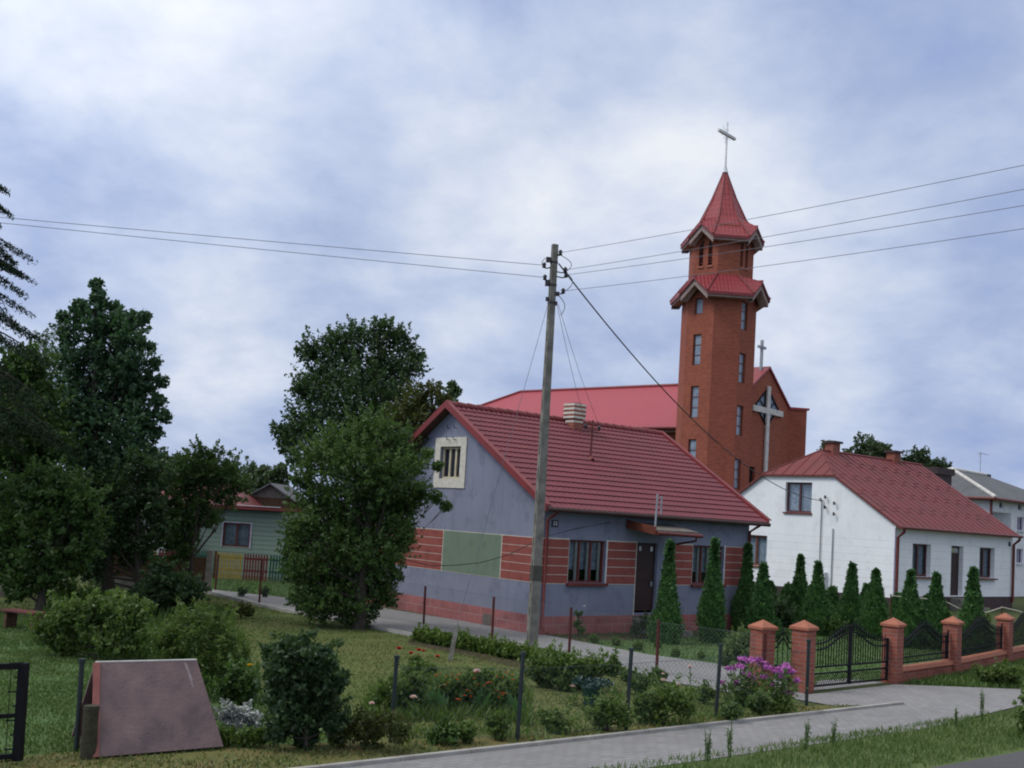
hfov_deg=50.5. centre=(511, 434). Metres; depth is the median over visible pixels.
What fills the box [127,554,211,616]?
dark shrub
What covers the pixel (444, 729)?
leafy weed
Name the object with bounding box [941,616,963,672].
brick pillar
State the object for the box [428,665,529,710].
marigolds
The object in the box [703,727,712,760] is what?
tall weed
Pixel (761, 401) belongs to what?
lozenge window
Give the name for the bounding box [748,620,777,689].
brick pillar
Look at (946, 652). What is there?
fence panel
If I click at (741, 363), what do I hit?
window
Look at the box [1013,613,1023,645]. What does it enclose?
fence panel
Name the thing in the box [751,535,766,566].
window
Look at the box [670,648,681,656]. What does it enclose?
box ball
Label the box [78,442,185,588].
hazel tree
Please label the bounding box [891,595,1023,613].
rope
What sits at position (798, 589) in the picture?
thuja
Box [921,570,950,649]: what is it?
thuja
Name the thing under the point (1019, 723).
roadside bush
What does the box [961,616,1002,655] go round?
fence panel
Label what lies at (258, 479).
tree
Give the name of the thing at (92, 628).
rose thicket
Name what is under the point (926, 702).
pavement
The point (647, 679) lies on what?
sedum
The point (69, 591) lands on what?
border greens
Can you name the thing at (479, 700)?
iris
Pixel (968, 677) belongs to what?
wall foot grass
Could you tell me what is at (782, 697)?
phlox
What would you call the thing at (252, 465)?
tree
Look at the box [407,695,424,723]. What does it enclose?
garden rose
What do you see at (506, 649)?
hedge
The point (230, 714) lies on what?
silver flowers
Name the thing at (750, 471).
lattice window
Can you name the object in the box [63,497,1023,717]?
ground
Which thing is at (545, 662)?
peony bush
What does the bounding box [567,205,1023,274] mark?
power line
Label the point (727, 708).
sedum
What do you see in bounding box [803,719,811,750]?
tall weed
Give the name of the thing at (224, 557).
picket fence
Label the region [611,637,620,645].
box ball
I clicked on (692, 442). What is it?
window
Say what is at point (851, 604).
thuja
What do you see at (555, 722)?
leafy weed
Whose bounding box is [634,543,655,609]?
door
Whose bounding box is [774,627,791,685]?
wicket gate
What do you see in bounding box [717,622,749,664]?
juniper
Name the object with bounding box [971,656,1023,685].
roadside shrub
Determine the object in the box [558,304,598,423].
house wire
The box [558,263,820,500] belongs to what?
service cable
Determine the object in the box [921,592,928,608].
round thuja
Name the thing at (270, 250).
power line
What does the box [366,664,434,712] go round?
bed greens
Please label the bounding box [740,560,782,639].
thuja
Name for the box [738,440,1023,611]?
white house
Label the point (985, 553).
window
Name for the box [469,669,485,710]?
garden rose
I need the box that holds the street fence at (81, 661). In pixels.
[73,639,810,751]
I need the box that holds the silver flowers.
[213,698,263,734]
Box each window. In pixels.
[221,521,251,548]
[433,437,467,487]
[566,540,607,585]
[689,439,695,456]
[690,386,698,417]
[690,545,725,586]
[693,334,700,364]
[695,298,702,313]
[734,459,739,488]
[736,405,741,435]
[739,353,744,382]
[741,301,746,330]
[749,467,752,482]
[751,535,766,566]
[755,389,778,424]
[783,482,811,514]
[912,543,931,578]
[979,547,997,579]
[1016,549,1023,564]
[1017,517,1023,531]
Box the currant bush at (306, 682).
[253,626,354,751]
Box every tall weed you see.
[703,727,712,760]
[724,710,733,757]
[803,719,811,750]
[828,716,837,746]
[951,706,959,727]
[978,690,986,720]
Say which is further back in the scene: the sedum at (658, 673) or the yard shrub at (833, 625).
the yard shrub at (833, 625)
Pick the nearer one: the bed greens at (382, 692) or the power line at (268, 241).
the bed greens at (382, 692)
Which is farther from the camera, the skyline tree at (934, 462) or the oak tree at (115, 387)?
the skyline tree at (934, 462)
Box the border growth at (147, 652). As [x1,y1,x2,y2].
[30,586,263,710]
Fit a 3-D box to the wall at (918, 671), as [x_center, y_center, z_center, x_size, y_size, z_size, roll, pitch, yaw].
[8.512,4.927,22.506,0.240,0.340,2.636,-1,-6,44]
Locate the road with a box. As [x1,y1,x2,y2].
[933,751,1023,767]
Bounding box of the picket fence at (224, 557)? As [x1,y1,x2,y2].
[150,549,332,581]
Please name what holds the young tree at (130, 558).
on the lawn at (337, 633)
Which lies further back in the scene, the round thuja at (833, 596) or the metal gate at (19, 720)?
the round thuja at (833, 596)
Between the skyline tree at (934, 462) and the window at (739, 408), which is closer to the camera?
the window at (739, 408)
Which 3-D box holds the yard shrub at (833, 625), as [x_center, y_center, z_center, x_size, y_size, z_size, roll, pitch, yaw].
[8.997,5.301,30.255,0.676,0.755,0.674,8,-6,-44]
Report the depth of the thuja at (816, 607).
30.58 m
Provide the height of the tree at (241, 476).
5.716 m
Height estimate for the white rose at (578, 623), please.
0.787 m
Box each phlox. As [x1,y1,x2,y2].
[710,656,769,705]
[754,662,807,713]
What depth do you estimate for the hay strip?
12.07 m
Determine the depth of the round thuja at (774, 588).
33.93 m
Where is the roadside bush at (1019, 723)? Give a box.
[1012,683,1023,734]
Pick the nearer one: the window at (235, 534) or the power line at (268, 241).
the power line at (268, 241)
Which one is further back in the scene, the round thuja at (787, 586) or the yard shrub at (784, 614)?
the round thuja at (787, 586)
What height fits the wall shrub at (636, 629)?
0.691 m
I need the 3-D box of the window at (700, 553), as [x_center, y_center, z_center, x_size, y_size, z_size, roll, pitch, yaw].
[5.274,3.708,30.376,1.506,1.201,0.700,7,-6,-39]
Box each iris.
[420,686,448,711]
[471,680,494,715]
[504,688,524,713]
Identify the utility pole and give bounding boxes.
[526,244,572,647]
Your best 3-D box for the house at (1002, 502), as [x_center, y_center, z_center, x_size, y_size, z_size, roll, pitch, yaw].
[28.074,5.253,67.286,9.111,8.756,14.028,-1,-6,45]
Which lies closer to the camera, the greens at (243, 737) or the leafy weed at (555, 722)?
the greens at (243, 737)
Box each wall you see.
[902,660,953,681]
[961,650,1006,671]
[1012,645,1023,660]
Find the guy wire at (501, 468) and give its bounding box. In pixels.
[457,305,547,624]
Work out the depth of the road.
14.05 m
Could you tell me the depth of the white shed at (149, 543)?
39.98 m
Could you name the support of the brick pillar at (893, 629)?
on the ground at (1018, 603)
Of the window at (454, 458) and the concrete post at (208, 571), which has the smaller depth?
the window at (454, 458)
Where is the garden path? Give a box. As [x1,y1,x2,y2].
[212,590,804,694]
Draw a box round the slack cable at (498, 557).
[406,522,610,565]
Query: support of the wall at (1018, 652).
on the ground at (1018, 603)
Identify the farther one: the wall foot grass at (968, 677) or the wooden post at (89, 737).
the wall foot grass at (968, 677)
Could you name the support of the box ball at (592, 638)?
on the house lawn at (685, 642)
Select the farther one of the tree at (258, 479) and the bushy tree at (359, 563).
the tree at (258, 479)
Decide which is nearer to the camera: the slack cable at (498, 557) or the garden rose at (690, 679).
the garden rose at (690, 679)
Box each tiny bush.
[236,587,249,596]
[258,585,269,596]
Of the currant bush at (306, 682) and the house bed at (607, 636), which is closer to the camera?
the currant bush at (306, 682)
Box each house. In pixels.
[160,487,262,509]
[366,400,771,636]
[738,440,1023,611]
[949,452,1023,596]
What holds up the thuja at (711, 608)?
on the house lawn at (685, 642)
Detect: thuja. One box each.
[645,537,686,644]
[695,536,726,643]
[730,542,754,631]
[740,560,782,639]
[769,580,779,604]
[778,582,791,607]
[787,553,808,619]
[797,560,835,635]
[825,585,839,611]
[832,561,863,630]
[853,567,889,638]
[859,582,868,609]
[888,591,900,617]
[892,568,925,648]
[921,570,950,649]
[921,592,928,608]
[957,565,994,656]
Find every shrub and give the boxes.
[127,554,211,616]
[146,596,256,694]
[570,674,614,705]
[629,610,650,638]
[773,591,803,631]
[819,611,849,636]
[949,607,992,622]
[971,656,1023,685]
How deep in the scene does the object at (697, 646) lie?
25.70 m
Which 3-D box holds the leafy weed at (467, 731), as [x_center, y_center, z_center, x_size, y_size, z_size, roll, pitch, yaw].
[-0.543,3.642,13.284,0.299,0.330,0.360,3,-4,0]
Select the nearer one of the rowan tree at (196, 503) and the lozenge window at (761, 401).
the rowan tree at (196, 503)
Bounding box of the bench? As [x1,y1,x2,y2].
[0,608,46,629]
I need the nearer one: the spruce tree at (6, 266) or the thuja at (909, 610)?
the spruce tree at (6, 266)
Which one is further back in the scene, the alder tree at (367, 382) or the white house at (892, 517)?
the white house at (892, 517)
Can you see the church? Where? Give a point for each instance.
(725, 393)
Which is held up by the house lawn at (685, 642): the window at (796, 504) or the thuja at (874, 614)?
the thuja at (874, 614)
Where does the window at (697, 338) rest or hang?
in the church
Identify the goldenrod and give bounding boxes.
[108,588,154,631]
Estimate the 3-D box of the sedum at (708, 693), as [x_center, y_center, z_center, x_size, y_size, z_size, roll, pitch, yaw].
[3.102,4.134,17.419,0.374,0.397,0.290,3,-4,0]
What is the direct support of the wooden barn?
on the ground at (1018, 603)
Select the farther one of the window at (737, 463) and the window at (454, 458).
the window at (737, 463)
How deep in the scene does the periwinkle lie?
20.44 m
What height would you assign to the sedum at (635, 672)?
0.337 m
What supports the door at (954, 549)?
in the white house at (892, 517)
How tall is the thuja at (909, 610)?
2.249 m
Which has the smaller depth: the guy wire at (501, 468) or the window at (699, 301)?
the guy wire at (501, 468)
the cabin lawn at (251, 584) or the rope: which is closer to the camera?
the rope
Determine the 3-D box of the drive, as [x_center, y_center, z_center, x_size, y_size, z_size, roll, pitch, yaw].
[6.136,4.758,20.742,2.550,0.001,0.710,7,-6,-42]
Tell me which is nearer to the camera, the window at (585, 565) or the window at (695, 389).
the window at (585, 565)
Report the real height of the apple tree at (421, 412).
6.668 m
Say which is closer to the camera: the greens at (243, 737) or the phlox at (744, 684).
the greens at (243, 737)
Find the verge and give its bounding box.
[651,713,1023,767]
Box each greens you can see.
[55,577,118,599]
[218,723,268,747]
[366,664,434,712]
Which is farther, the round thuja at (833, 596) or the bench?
the round thuja at (833, 596)
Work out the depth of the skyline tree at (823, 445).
88.27 m
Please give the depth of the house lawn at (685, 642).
25.20 m
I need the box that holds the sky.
[0,0,1023,508]
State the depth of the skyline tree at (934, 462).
84.01 m
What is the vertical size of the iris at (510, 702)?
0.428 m
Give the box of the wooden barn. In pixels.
[251,483,306,512]
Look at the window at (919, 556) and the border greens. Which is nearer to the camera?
the border greens
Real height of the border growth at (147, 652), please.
0.390 m
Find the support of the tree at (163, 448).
on the ground at (1018, 603)
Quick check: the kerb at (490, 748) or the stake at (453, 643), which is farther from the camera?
the stake at (453, 643)
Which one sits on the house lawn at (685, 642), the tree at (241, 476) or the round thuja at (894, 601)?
the round thuja at (894, 601)
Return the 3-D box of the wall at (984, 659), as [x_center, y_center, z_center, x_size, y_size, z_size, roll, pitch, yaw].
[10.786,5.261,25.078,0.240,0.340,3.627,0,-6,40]
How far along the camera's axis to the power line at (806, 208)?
18.04 m
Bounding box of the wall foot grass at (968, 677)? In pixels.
[905,658,1023,688]
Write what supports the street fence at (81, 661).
on the hay strip
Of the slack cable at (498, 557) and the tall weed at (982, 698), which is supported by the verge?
the tall weed at (982, 698)
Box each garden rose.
[366,701,388,715]
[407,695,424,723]
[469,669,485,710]
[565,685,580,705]
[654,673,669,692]
[687,665,698,706]
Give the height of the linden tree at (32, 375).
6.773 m
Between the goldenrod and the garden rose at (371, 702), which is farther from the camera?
the goldenrod
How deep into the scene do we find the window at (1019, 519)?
63.35 m
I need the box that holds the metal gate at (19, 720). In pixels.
[0,662,29,761]
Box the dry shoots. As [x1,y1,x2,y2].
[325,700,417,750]
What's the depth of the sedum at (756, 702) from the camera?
16.60 m
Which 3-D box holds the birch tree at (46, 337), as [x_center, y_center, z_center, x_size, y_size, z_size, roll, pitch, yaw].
[-15.627,0.481,35.966,1.440,8.244,1.405,3,-4,0]
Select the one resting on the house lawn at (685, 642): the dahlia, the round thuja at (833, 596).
the round thuja at (833, 596)
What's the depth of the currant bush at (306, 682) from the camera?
12.29 m
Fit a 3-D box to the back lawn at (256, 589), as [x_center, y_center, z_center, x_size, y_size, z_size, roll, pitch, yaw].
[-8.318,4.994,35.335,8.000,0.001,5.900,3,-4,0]
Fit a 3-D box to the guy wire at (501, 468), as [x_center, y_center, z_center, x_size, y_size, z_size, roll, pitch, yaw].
[-0.147,0.461,21.688,1.848,6.644,0.009,7,-6,-39]
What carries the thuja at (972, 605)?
on the house lawn at (685, 642)
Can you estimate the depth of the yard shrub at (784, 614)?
30.33 m
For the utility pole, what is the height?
8.700 m
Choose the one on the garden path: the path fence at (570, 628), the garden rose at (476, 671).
the path fence at (570, 628)
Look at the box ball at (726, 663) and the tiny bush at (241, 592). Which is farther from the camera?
the tiny bush at (241, 592)
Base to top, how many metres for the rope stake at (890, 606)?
1.332 m
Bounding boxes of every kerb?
[204,591,411,635]
[292,701,903,767]
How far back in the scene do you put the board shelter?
12.01 m
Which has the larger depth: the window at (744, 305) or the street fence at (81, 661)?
the window at (744, 305)
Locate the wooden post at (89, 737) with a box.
[80,704,99,759]
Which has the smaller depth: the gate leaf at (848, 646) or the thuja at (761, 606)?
the gate leaf at (848, 646)
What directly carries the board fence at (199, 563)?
on the lawn at (337, 633)
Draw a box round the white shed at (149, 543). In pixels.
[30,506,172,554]
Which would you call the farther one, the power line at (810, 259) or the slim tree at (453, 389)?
the slim tree at (453, 389)
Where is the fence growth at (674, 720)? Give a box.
[284,703,802,749]
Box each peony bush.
[517,638,625,691]
[630,673,700,726]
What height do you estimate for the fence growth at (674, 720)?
0.169 m
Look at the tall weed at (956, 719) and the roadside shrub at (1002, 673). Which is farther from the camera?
the roadside shrub at (1002, 673)
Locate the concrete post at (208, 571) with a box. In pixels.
[204,550,212,589]
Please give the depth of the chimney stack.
55.60 m
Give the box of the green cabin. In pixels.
[167,503,301,577]
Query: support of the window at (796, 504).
in the white house at (892, 517)
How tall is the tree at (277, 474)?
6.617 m
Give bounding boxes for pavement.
[345,684,1023,767]
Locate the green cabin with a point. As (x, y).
(243, 530)
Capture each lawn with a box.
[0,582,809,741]
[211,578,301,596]
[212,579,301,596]
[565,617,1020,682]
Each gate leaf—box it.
[814,622,851,686]
[850,622,888,683]
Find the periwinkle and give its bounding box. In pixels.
[533,641,578,658]
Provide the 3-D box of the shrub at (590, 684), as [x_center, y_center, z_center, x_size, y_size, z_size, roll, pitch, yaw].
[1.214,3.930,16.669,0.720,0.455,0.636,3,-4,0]
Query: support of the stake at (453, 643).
on the lawn at (337, 633)
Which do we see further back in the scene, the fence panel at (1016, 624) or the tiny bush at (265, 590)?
the tiny bush at (265, 590)
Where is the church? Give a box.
[480,122,809,491]
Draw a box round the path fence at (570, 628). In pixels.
[214,554,766,687]
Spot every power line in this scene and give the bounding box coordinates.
[0,217,538,264]
[4,223,537,276]
[561,165,1023,252]
[566,228,1023,290]
[567,189,1023,269]
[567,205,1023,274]
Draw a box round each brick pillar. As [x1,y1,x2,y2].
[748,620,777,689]
[789,620,818,693]
[880,617,906,683]
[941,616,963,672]
[995,613,1014,661]
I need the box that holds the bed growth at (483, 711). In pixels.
[359,669,540,726]
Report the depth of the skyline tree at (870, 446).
84.92 m
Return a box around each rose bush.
[206,653,264,706]
[581,685,638,730]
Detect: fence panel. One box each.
[903,620,948,663]
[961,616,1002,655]
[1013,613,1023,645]
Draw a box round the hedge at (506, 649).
[409,622,542,661]
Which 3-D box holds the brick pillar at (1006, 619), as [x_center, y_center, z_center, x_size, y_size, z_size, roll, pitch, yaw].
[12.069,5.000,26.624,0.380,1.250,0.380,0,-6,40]
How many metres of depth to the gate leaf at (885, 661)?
20.89 m
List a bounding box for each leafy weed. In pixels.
[425,710,459,746]
[455,719,479,743]
[483,707,511,740]
[533,704,579,734]
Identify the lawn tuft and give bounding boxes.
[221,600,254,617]
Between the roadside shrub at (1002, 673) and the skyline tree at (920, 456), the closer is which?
the roadside shrub at (1002, 673)
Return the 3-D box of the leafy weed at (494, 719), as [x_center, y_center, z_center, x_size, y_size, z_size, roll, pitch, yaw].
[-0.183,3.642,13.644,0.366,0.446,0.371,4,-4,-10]
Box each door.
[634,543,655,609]
[950,546,958,595]
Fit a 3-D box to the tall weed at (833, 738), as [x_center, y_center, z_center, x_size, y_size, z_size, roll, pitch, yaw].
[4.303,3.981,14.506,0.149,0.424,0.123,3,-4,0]
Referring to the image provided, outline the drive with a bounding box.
[814,679,883,689]
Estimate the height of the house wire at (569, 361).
1.809 m
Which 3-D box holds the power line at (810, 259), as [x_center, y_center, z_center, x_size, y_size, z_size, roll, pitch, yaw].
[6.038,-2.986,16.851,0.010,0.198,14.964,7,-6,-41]
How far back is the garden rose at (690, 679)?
16.98 m
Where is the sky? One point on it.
(507, 131)
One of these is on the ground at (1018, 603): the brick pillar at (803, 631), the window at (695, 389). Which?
the brick pillar at (803, 631)
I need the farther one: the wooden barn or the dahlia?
the wooden barn
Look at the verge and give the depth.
14.24 m
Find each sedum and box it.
[619,666,639,681]
[631,668,656,693]
[647,665,668,684]
[694,679,715,703]
[718,694,743,719]
[745,690,773,714]
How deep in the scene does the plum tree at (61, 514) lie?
24.00 m
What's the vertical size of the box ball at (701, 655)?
0.201 m
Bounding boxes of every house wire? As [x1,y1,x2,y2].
[557,305,585,422]
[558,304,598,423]
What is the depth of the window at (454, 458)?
29.71 m
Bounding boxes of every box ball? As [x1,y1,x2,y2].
[588,633,599,642]
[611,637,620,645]
[632,641,642,650]
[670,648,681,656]
[696,651,706,659]
[721,657,730,665]
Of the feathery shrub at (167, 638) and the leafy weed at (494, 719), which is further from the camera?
the feathery shrub at (167, 638)
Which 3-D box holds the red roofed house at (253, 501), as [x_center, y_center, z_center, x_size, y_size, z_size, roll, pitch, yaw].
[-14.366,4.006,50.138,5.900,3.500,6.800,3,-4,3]
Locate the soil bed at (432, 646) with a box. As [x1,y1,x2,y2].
[408,639,531,667]
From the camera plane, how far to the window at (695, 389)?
57.19 m
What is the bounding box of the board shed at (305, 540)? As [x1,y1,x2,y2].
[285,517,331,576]
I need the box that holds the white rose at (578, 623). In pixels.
[572,605,586,637]
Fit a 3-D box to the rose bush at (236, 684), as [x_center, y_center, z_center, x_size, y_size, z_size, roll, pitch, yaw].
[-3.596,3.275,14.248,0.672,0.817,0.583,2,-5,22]
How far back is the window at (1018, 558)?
63.16 m
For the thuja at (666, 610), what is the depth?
26.04 m
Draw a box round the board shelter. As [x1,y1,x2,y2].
[71,659,222,757]
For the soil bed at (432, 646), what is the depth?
22.02 m
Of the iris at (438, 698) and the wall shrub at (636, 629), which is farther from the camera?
the wall shrub at (636, 629)
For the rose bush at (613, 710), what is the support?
on the hay strip
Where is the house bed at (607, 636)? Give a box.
[549,630,741,641]
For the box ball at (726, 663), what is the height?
0.242 m
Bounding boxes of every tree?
[0,184,80,458]
[0,337,92,596]
[0,454,114,611]
[27,327,58,541]
[44,277,174,592]
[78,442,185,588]
[111,511,161,588]
[140,434,251,578]
[150,446,180,486]
[173,448,195,475]
[226,461,256,488]
[240,455,271,490]
[248,465,271,491]
[260,459,291,485]
[267,401,452,629]
[269,313,433,595]
[362,377,452,471]
[442,379,463,401]
[816,440,830,449]
[842,431,891,457]
[901,445,931,466]
[925,456,951,467]
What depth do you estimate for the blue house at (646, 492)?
28.88 m
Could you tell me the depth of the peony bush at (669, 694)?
15.27 m
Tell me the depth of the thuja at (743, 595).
30.46 m
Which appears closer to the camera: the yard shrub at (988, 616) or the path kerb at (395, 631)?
the path kerb at (395, 631)
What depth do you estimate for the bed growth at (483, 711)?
14.91 m
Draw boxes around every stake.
[448,626,458,660]
[889,594,891,618]
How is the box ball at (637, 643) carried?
on the house lawn at (685, 642)
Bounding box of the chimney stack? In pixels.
[925,467,954,485]
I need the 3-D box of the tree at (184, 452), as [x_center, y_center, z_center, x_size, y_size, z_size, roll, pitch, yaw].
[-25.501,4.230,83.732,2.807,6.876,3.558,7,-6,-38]
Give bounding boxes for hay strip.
[0,705,861,767]
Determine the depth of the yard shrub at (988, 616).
35.03 m
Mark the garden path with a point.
(400, 623)
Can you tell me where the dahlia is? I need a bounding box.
[396,647,439,677]
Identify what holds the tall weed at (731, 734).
on the verge
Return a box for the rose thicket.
[26,587,158,659]
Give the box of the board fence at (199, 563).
[94,554,206,592]
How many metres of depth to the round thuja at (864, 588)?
34.50 m
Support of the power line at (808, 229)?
attached to the utility pole

